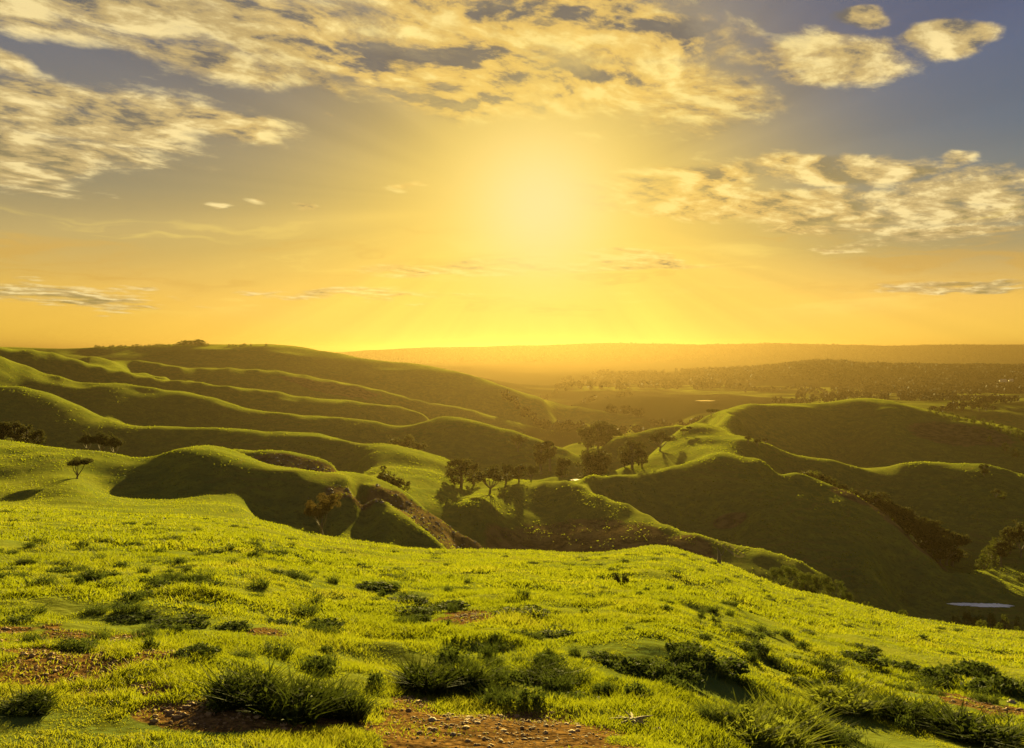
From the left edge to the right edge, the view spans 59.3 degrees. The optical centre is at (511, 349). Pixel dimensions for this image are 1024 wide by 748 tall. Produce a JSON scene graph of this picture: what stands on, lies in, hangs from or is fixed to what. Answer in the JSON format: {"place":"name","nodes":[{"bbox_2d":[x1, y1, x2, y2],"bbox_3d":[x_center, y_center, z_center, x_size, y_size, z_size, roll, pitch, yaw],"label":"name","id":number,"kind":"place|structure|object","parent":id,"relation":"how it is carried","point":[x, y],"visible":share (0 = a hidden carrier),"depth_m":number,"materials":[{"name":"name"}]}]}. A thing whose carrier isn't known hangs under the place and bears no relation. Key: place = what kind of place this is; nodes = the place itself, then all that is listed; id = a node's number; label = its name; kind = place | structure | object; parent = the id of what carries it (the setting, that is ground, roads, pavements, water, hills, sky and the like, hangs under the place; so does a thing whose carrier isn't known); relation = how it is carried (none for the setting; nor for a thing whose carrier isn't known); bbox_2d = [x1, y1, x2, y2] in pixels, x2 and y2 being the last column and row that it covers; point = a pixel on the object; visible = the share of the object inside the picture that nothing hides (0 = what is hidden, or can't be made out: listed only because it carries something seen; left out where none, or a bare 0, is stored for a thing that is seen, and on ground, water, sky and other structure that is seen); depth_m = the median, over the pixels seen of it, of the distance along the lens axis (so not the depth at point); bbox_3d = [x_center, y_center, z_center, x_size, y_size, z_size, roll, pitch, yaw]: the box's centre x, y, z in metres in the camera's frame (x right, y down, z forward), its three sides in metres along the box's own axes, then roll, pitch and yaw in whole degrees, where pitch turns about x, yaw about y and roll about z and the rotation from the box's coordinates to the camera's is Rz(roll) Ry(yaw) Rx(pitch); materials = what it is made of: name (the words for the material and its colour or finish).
{"place":"outdoors","nodes":[
{"label":"outdoors","id":0,"kind":"place"},
{"bbox_2d":[0,343,1023,747],"bbox_3d":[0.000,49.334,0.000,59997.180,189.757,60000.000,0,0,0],"label":"ground","id":1,"kind":"structure","parent":0,"point":[252,381],"depth_m":324.80,"materials":[{"name":"green plant"}]},
{"bbox_2d":[0,421,11,439],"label":"bushy tree","id":2,"kind":"object","parent":1,"relation":"on","point":[5,426],"visible":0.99,"depth_m":205.59,"materials":[{"name":"green plant"}]},
{"bbox_2d":[4,420,24,441],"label":"bushy tree","id":3,"kind":"object","parent":1,"relation":"on","point":[15,426],"visible":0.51,"depth_m":208.87,"materials":[{"name":"green plant"}]},
{"bbox_2d":[13,424,39,443],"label":"bushy tree","id":4,"kind":"object","parent":1,"relation":"on","point":[23,429],"visible":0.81,"depth_m":206.86,"materials":[{"name":"green plant"}]},
{"bbox_2d":[12,557,42,565],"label":"grass tussock","id":5,"kind":"object","parent":1,"relation":"on","point":[25,561],"depth_m":22.61,"materials":[{"name":"green plant"}]},
{"bbox_2d":[30,429,46,444],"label":"bushy tree","id":6,"kind":"object","parent":1,"relation":"on","point":[35,435],"visible":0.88,"depth_m":205.75,"materials":[{"name":"green plant"}]},
{"bbox_2d":[0,677,86,718],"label":"grass tussock","id":7,"kind":"object","parent":1,"relation":"on","point":[36,702],"depth_m":7.01,"materials":[{"name":"green plant"}]},
{"bbox_2d":[66,456,93,478],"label":"gum tree","id":8,"kind":"object","parent":1,"relation":"on","point":[80,462],"visible":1,"depth_m":152.81,"materials":[{"name":"green plant"}]},
{"bbox_2d":[76,431,94,449],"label":"gum tree","id":9,"kind":"object","parent":1,"relation":"on","point":[86,439],"visible":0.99,"depth_m":203.20,"materials":[{"name":"green plant"}]},
{"bbox_2d":[91,429,110,450],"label":"gum tree","id":10,"kind":"object","parent":1,"relation":"on","point":[101,439],"visible":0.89,"depth_m":205.03,"materials":[{"name":"green plant"}]},
{"bbox_2d":[103,433,125,452],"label":"gum tree","id":11,"kind":"object","parent":1,"relation":"on","point":[111,441],"visible":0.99,"depth_m":203.14,"materials":[{"name":"green plant"}]},
{"bbox_2d":[106,608,170,625],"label":"weed clump","id":12,"kind":"object","parent":1,"relation":"on","point":[138,617],"visible":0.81,"depth_m":12.26,"materials":[{"name":"green plant"}]},
{"bbox_2d":[136,578,182,589],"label":"weed clump","id":13,"kind":"object","parent":1,"relation":"on","point":[159,583],"visible":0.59,"depth_m":15.33,"materials":[{"name":"green plant"}]},
{"bbox_2d":[142,611,220,629],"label":"weed clump","id":14,"kind":"object","parent":1,"relation":"on","point":[192,620],"visible":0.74,"depth_m":11.63,"materials":[{"name":"green plant"}]},
{"bbox_2d":[168,642,224,659],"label":"weed clump","id":15,"kind":"object","parent":1,"relation":"on","point":[203,648],"visible":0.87,"depth_m":9.10,"materials":[{"name":"green plant"}]},
{"bbox_2d":[201,620,260,631],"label":"weed clump","id":16,"kind":"object","parent":1,"relation":"on","point":[234,625],"visible":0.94,"depth_m":11.46,"materials":[{"name":"green plant"}]},
{"bbox_2d":[173,651,310,713],"bbox_3d":[-2.219,2.824,7.557,1.176,0.297,1.229,0,0,-24],"label":"grass tussock","id":17,"kind":"object","parent":1,"relation":"on","point":[229,683],"depth_m":7.52,"materials":[{"name":"green plant"}]},
{"bbox_2d":[200,661,359,727],"bbox_3d":[-1.908,2.893,7.521,1.363,0.370,1.424,0,0,17],"label":"grass tussock","id":18,"kind":"object","parent":1,"relation":"on","point":[304,704],"depth_m":7.39,"materials":[{"name":"green plant"}]},
{"bbox_2d":[261,616,300,627],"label":"weed clump","id":19,"kind":"object","parent":1,"relation":"on","point":[282,620],"visible":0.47,"depth_m":12.86,"materials":[{"name":"green plant"}]},
{"bbox_2d":[303,491,341,534],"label":"gum tree","id":20,"kind":"object","parent":1,"relation":"on","point":[325,507],"visible":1,"depth_m":120.33,"materials":[{"name":"green plant"}]},
{"bbox_2d":[299,611,354,634],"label":"weed clump","id":21,"kind":"object","parent":1,"relation":"on","point":[326,620],"visible":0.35,"depth_m":13.51,"materials":[{"name":"green plant"}]},
{"bbox_2d":[308,666,398,724],"bbox_3d":[-1.534,3.070,7.903,0.942,0.362,1.028,0,0,-34],"label":"grass tussock","id":22,"kind":"object","parent":1,"relation":"on","point":[358,709],"depth_m":7.80,"materials":[{"name":"green plant"}]},
{"bbox_2d":[253,453,481,548],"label":"rubble","id":23,"kind":"object","parent":1,"relation":"on","point":[410,504],"visible":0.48,"depth_m":180.03,"materials":[{"name":"brown stone"}]},
{"bbox_2d":[355,579,406,592],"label":"weed clump","id":24,"kind":"object","parent":1,"relation":"on","point":[366,585],"visible":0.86,"depth_m":22.14,"materials":[{"name":"green plant"}]},
{"bbox_2d":[377,466,410,488],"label":"bush","id":25,"kind":"object","parent":1,"relation":"on","point":[399,483],"visible":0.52,"depth_m":235.93,"materials":[{"name":"green plant"}]},
{"bbox_2d":[385,435,408,446],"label":"gum tree","id":26,"kind":"object","parent":1,"relation":"on","point":[400,443],"visible":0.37,"depth_m":469.04,"materials":[{"name":"green plant"}]},
{"bbox_2d":[387,591,440,605],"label":"weed clump","id":27,"kind":"object","parent":1,"relation":"on","point":[423,600],"visible":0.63,"depth_m":19.50,"materials":[{"name":"green plant"}]},
{"bbox_2d":[384,602,445,615],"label":"weed clump","id":28,"kind":"object","parent":1,"relation":"on","point":[418,610],"visible":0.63,"depth_m":17.73,"materials":[{"name":"green plant"}]},
{"bbox_2d":[401,434,428,449],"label":"gum tree","id":29,"kind":"object","parent":1,"relation":"on","point":[409,438],"visible":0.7,"depth_m":480.15,"materials":[{"name":"green plant"}]},
{"bbox_2d":[383,648,466,696],"bbox_3d":[-0.973,3.554,9.794,1.037,0.327,1.132,0,0,-10],"label":"grass tussock","id":30,"kind":"object","parent":1,"relation":"on","point":[410,674],"depth_m":9.69,"materials":[{"name":"green plant"}]},
{"bbox_2d":[428,599,473,611],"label":"weed clump","id":31,"kind":"object","parent":1,"relation":"on","point":[460,602],"visible":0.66,"depth_m":18.74,"materials":[{"name":"green plant"}]},
{"bbox_2d":[407,649,509,698],"bbox_3d":[-0.583,3.597,9.896,1.217,0.351,1.116,0,0,10],"label":"grass tussock","id":32,"kind":"object","parent":1,"relation":"on","point":[475,676],"depth_m":9.87,"materials":[{"name":"green plant"}]},
{"bbox_2d":[444,458,476,488],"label":"bushy tree","id":33,"kind":"object","parent":1,"relation":"on","point":[464,462],"visible":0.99,"depth_m":323.84,"materials":[{"name":"green plant"}]},
{"bbox_2d":[464,462,483,484],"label":"bushy tree","id":34,"kind":"object","parent":1,"relation":"on","point":[473,467],"visible":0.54,"depth_m":340.50,"materials":[{"name":"green plant"}]},
{"bbox_2d":[473,464,512,492],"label":"gum tree","id":35,"kind":"object","parent":1,"relation":"on","point":[491,470],"visible":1,"depth_m":306.06,"materials":[{"name":"green plant"}]},
{"bbox_2d":[496,463,517,483],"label":"bushy tree","id":36,"kind":"object","parent":1,"relation":"on","point":[507,470],"visible":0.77,"depth_m":334.12,"materials":[{"name":"green plant"}]},
{"bbox_2d":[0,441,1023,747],"bbox_3d":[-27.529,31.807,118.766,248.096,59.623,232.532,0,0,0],"label":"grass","id":37,"kind":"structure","parent":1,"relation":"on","point":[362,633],"depth_m":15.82,"materials":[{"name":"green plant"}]},
{"bbox_2d":[0,610,1023,747],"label":"gravel","id":38,"kind":"structure","parent":1,"relation":"on","point":[171,712],"depth_m":8.10,"materials":[{"name":"brown gravel"}]},
{"bbox_2d":[507,432,528,451],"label":"gum tree","id":39,"kind":"object","parent":1,"relation":"on","point":[516,439],"visible":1,"depth_m":508.44,"materials":[{"name":"green plant"}]},
{"bbox_2d":[512,463,528,481],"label":"bushy tree","id":40,"kind":"object","parent":1,"relation":"on","point":[521,468],"visible":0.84,"depth_m":339.02,"materials":[{"name":"green plant"}]},
{"bbox_2d":[490,600,561,618],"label":"weed clump","id":41,"kind":"object","parent":1,"relation":"on","point":[537,607],"visible":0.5,"depth_m":16.96,"materials":[{"name":"green plant"}]},
{"bbox_2d":[525,463,541,480],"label":"gum tree","id":42,"kind":"object","parent":1,"relation":"on","point":[532,469],"visible":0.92,"depth_m":359.37,"materials":[{"name":"green plant"}]},
{"bbox_2d":[532,441,546,473],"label":"tall tree","id":43,"kind":"object","parent":1,"relation":"on","point":[539,458],"visible":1,"depth_m":478.60,"materials":[{"name":"green plant"}]},
{"bbox_2d":[496,653,587,686],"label":"grass tussock","id":44,"kind":"object","parent":1,"relation":"on","point":[531,676],"depth_m":10.49,"materials":[{"name":"green plant"}]},
{"bbox_2d":[542,441,556,470],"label":"tall tree","id":45,"kind":"object","parent":1,"relation":"on","point":[549,453],"visible":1,"depth_m":481.69,"materials":[{"name":"green plant"}]},
{"bbox_2d":[536,627,577,638],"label":"weed clump","id":46,"kind":"object","parent":1,"relation":"on","point":[563,632],"visible":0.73,"depth_m":14.32,"materials":[{"name":"green plant"}]},
{"bbox_2d":[553,457,571,477],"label":"bushy tree","id":47,"kind":"object","parent":1,"relation":"on","point":[561,466],"visible":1,"depth_m":382.76,"materials":[{"name":"green plant"}]},
{"bbox_2d":[576,425,598,450],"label":"bushy tree","id":48,"kind":"object","parent":1,"relation":"on","point":[586,434],"visible":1,"depth_m":598.29,"materials":[{"name":"green plant"}]},
{"bbox_2d":[573,450,603,478],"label":"bushy tree","id":49,"kind":"object","parent":1,"relation":"on","point":[588,460],"visible":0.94,"depth_m":393.95,"materials":[{"name":"green plant"}]},
{"bbox_2d":[580,447,613,474],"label":"bushy tree","id":50,"kind":"object","parent":1,"relation":"on","point":[602,453],"visible":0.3,"depth_m":403.60,"materials":[{"name":"green plant"}]},
{"bbox_2d":[575,648,620,665],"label":"weed clump","id":51,"kind":"object","parent":1,"relation":"on","point":[602,654],"visible":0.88,"depth_m":12.03,"materials":[{"name":"green plant"}]},
{"bbox_2d":[590,420,608,448],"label":"bushy tree","id":52,"kind":"object","parent":1,"relation":"on","point":[596,425],"visible":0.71,"depth_m":607.37,"materials":[{"name":"green plant"}]},
{"bbox_2d":[597,424,617,442],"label":"bushy tree","id":53,"kind":"object","parent":1,"relation":"on","point":[609,428],"visible":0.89,"depth_m":603.07,"materials":[{"name":"green plant"}]},
{"bbox_2d":[614,572,629,584],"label":"thistle","id":54,"kind":"object","parent":1,"relation":"on","point":[624,578],"visible":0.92,"depth_m":31.70,"materials":[{"name":"green plant"}]},
{"bbox_2d":[608,711,652,730],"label":"dead weed","id":55,"kind":"object","parent":1,"relation":"on","point":[636,719],"visible":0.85,"depth_m":8.46,"materials":[{"name":"beige plant"}]},
{"bbox_2d":[617,439,646,468],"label":"bushy tree","id":56,"kind":"object","parent":1,"relation":"on","point":[631,444],"visible":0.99,"depth_m":393.36,"materials":[{"name":"green plant"}]},
{"bbox_2d":[610,651,668,679],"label":"weed clump","id":57,"kind":"object","parent":1,"relation":"on","point":[629,664],"visible":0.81,"depth_m":11.58,"materials":[{"name":"green plant"}]},
{"bbox_2d":[635,449,648,466],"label":"bushy tree","id":58,"kind":"object","parent":1,"relation":"on","point":[643,456],"visible":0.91,"depth_m":395.20,"materials":[{"name":"green plant"}]},
{"bbox_2d":[648,429,676,450],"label":"gum tree","id":59,"kind":"object","parent":1,"relation":"on","point":[657,436],"visible":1,"depth_m":430.93,"materials":[{"name":"green plant"}]},
{"bbox_2d":[636,657,717,691],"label":"weed clump","id":60,"kind":"object","parent":1,"relation":"on","point":[683,671],"visible":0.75,"depth_m":11.33,"materials":[{"name":"green plant"}]},
{"bbox_2d":[346,342,1023,446],"bbox_3d":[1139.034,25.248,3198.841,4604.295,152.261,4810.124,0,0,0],"label":"woods","id":61,"kind":"object","parent":1,"relation":"on","point":[819,366],"visible":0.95,"depth_m":2258.16,"materials":[{"name":"green plant"}]},
{"bbox_2d":[656,638,721,664],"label":"weed clump","id":62,"kind":"object","parent":1,"relation":"on","point":[707,655],"visible":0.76,"depth_m":12.53,"materials":[{"name":"green plant"}]},
{"bbox_2d":[693,652,758,684],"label":"weed clump","id":63,"kind":"object","parent":1,"relation":"on","point":[736,664],"visible":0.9,"depth_m":12.10,"materials":[{"name":"green plant"}]},
{"bbox_2d":[683,690,806,747],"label":"grass tussock","id":64,"kind":"object","parent":1,"relation":"on","point":[754,732],"depth_m":9.12,"materials":[{"name":"green plant"}]},
{"bbox_2d":[727,638,766,656],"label":"weed clump","id":65,"kind":"object","parent":1,"relation":"on","point":[745,646],"visible":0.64,"depth_m":15.20,"materials":[{"name":"green plant"}]},
{"bbox_2d":[765,566,788,587],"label":"bush","id":66,"kind":"object","parent":1,"relation":"on","point":[777,573],"visible":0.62,"depth_m":120.67,"materials":[{"name":"green plant"}]},
{"bbox_2d":[730,697,841,747],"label":"grass tussock","id":67,"kind":"object","parent":1,"relation":"on","point":[798,741],"depth_m":9.40,"materials":[{"name":"green plant"}]},
{"bbox_2d":[774,564,806,589],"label":"bush","id":68,"kind":"object","parent":1,"relation":"on","point":[787,569],"visible":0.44,"depth_m":124.82,"materials":[{"name":"green plant"}]},
{"bbox_2d":[736,681,851,743],"bbox_3d":[3.167,4.256,10.396,1.520,0.448,1.490,0,0,-17],"label":"grass tussock","id":69,"kind":"object","parent":1,"relation":"on","point":[809,711],"depth_m":10.51,"materials":[{"name":"green plant"}]},
{"bbox_2d":[779,675,824,687],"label":"weed clump","id":70,"kind":"object","parent":1,"relation":"on","point":[802,680],"visible":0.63,"depth_m":13.34,"materials":[{"name":"green plant"}]},
{"bbox_2d":[792,571,818,593],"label":"bush","id":71,"kind":"object","parent":1,"relation":"on","point":[806,577],"visible":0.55,"depth_m":119.81,"materials":[{"name":"green plant"}]},
{"bbox_2d":[807,573,836,595],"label":"bush","id":72,"kind":"object","parent":1,"relation":"on","point":[826,581],"visible":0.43,"depth_m":119.57,"materials":[{"name":"green plant"}]},
{"bbox_2d":[800,649,848,676],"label":"grass tussock","id":73,"kind":"object","parent":1,"relation":"on","point":[826,665],"depth_m":15.71,"materials":[{"name":"green plant"}]},
{"bbox_2d":[826,579,849,601],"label":"bush","id":74,"kind":"object","parent":1,"relation":"on","point":[833,589],"visible":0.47,"depth_m":116.69,"materials":[{"name":"green plant"}]},
{"bbox_2d":[790,674,895,717],"bbox_3d":[4.388,4.663,12.052,1.516,0.332,1.487,0,0,13],"label":"grass tussock","id":75,"kind":"object","parent":1,"relation":"on","point":[854,702],"depth_m":12.05,"materials":[{"name":"green plant"}]},
{"bbox_2d":[830,646,889,668],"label":"weed clump","id":76,"kind":"object","parent":1,"relation":"on","point":[862,656],"visible":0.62,"depth_m":21.42,"materials":[{"name":"green plant"}]},
{"bbox_2d":[847,642,882,653],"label":"weed clump","id":77,"kind":"object","parent":1,"relation":"on","point":[876,649],"visible":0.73,"depth_m":26.36,"materials":[{"name":"green plant"}]},
{"bbox_2d":[863,490,890,509],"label":"bushy tree","id":78,"kind":"object","parent":1,"relation":"on","point":[881,495],"visible":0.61,"depth_m":343.22,"materials":[{"name":"green plant"}]},
{"bbox_2d":[879,503,900,516],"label":"gum tree","id":79,"kind":"object","parent":1,"relation":"on","point":[886,508],"visible":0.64,"depth_m":338.07,"materials":[{"name":"green plant"}]},
{"bbox_2d":[889,506,911,525],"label":"bushy tree","id":80,"kind":"object","parent":1,"relation":"on","point":[900,509],"visible":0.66,"depth_m":332.44,"materials":[{"name":"green plant"}]},
{"bbox_2d":[884,658,922,673],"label":"weed clump","id":81,"kind":"object","parent":1,"relation":"on","point":[911,665],"visible":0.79,"depth_m":21.97,"materials":[{"name":"green plant"}]},
{"bbox_2d":[891,510,916,536],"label":"bushy tree","id":82,"kind":"object","parent":1,"relation":"on","point":[906,529],"visible":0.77,"depth_m":328.88,"materials":[{"name":"green plant"}]},
{"bbox_2d":[850,680,972,728],"bbox_3d":[5.214,4.791,11.974,1.346,0.424,1.469,0,0,-38],"label":"grass tussock","id":83,"kind":"object","parent":1,"relation":"on","point":[890,713],"depth_m":11.95,"materials":[{"name":"green plant"}]},
{"bbox_2d":[910,521,933,550],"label":"bushy tree","id":84,"kind":"object","parent":1,"relation":"on","point":[912,526],"visible":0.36,"depth_m":324.16,"materials":[{"name":"green plant"}]},
{"bbox_2d":[901,515,943,542],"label":"gum tree","id":85,"kind":"object","parent":1,"relation":"on","point":[925,520],"visible":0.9,"depth_m":326.39,"materials":[{"name":"green plant"}]},
{"bbox_2d":[916,535,933,551],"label":"bushy tree","id":86,"kind":"object","parent":1,"relation":"on","point":[926,545],"visible":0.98,"depth_m":315.54,"materials":[{"name":"green plant"}]},
{"bbox_2d":[915,524,944,555],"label":"bushy tree","id":87,"kind":"object","parent":1,"relation":"on","point":[922,533],"visible":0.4,"depth_m":321.25,"materials":[{"name":"green plant"}]},
{"bbox_2d":[914,525,957,559],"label":"gum tree","id":88,"kind":"object","parent":1,"relation":"on","point":[937,531],"visible":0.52,"depth_m":319.64,"materials":[{"name":"green plant"}]},
{"bbox_2d":[905,664,971,684],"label":"weed clump","id":89,"kind":"object","parent":1,"relation":"on","point":[930,672],"visible":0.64,"depth_m":20.10,"materials":[{"name":"green plant"}]},
{"bbox_2d":[927,543,951,563],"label":"bushy tree","id":90,"kind":"object","parent":1,"relation":"on","point":[940,555],"visible":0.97,"depth_m":311.00,"materials":[{"name":"green plant"}]},
{"bbox_2d":[924,528,971,565],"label":"gum tree","id":91,"kind":"object","parent":1,"relation":"on","point":[958,537],"visible":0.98,"depth_m":311.79,"materials":[{"name":"green plant"}]},
{"bbox_2d":[947,541,968,566],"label":"bushy tree","id":92,"kind":"object","parent":1,"relation":"on","point":[954,556],"visible":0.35,"depth_m":315.55,"materials":[{"name":"green plant"}]},
{"bbox_2d":[897,689,1023,747],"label":"grass tussock","id":93,"kind":"object","parent":1,"relation":"on","point":[961,731],"depth_m":11.30,"materials":[{"name":"green plant"}]},
{"bbox_2d":[929,654,1006,680],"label":"weed clump","id":94,"kind":"object","parent":1,"relation":"on","point":[975,668],"visible":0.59,"depth_m":22.45,"materials":[{"name":"green plant"}]},
{"bbox_2d":[961,611,975,625],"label":"bush","id":95,"kind":"object","parent":1,"relation":"on","point":[966,616],"visible":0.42,"depth_m":243.73,"materials":[{"name":"green plant"}]},
{"bbox_2d":[974,554,991,569],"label":"bush","id":96,"kind":"object","parent":1,"relation":"on","point":[981,559],"visible":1,"depth_m":311.93,"materials":[{"name":"green plant"}]},
{"bbox_2d":[952,669,1023,699],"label":"weed clump","id":97,"kind":"object","parent":1,"relation":"on","point":[1000,683],"visible":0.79,"depth_m":18.65,"materials":[{"name":"green plant"}]},
{"bbox_2d":[981,544,999,562],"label":"bush","id":98,"kind":"object","parent":1,"relation":"on","point":[988,549],"visible":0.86,"depth_m":321.11,"materials":[{"name":"green plant"}]},
{"bbox_2d":[994,540,1008,566],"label":"tall tree","id":99,"kind":"object","parent":1,"relation":"on","point":[1000,549],"visible":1,"depth_m":317.06,"materials":[{"name":"green plant"}]},
{"bbox_2d":[998,527,1022,553],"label":"bushy tree","id":100,"kind":"object","parent":1,"relation":"on","point":[1010,538],"visible":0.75,"depth_m":329.41,"materials":[{"name":"green plant"}]},
{"bbox_2d":[1004,519,1023,557],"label":"gum tree","id":101,"kind":"object","parent":1,"relation":"on","point":[1017,531],"visible":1,"depth_m":325.71,"materials":[{"name":"green plant"}]},
{"bbox_2d":[0,0,1023,350],"label":"sky","id":102,"kind":"structure","parent":0,"point":[321,175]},
{"bbox_2d":[947,603,1012,606],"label":"pond","id":103,"kind":"structure","parent":0,"point":[982,604],"depth_m":264.42,"materials":[{"name":"liquid"}]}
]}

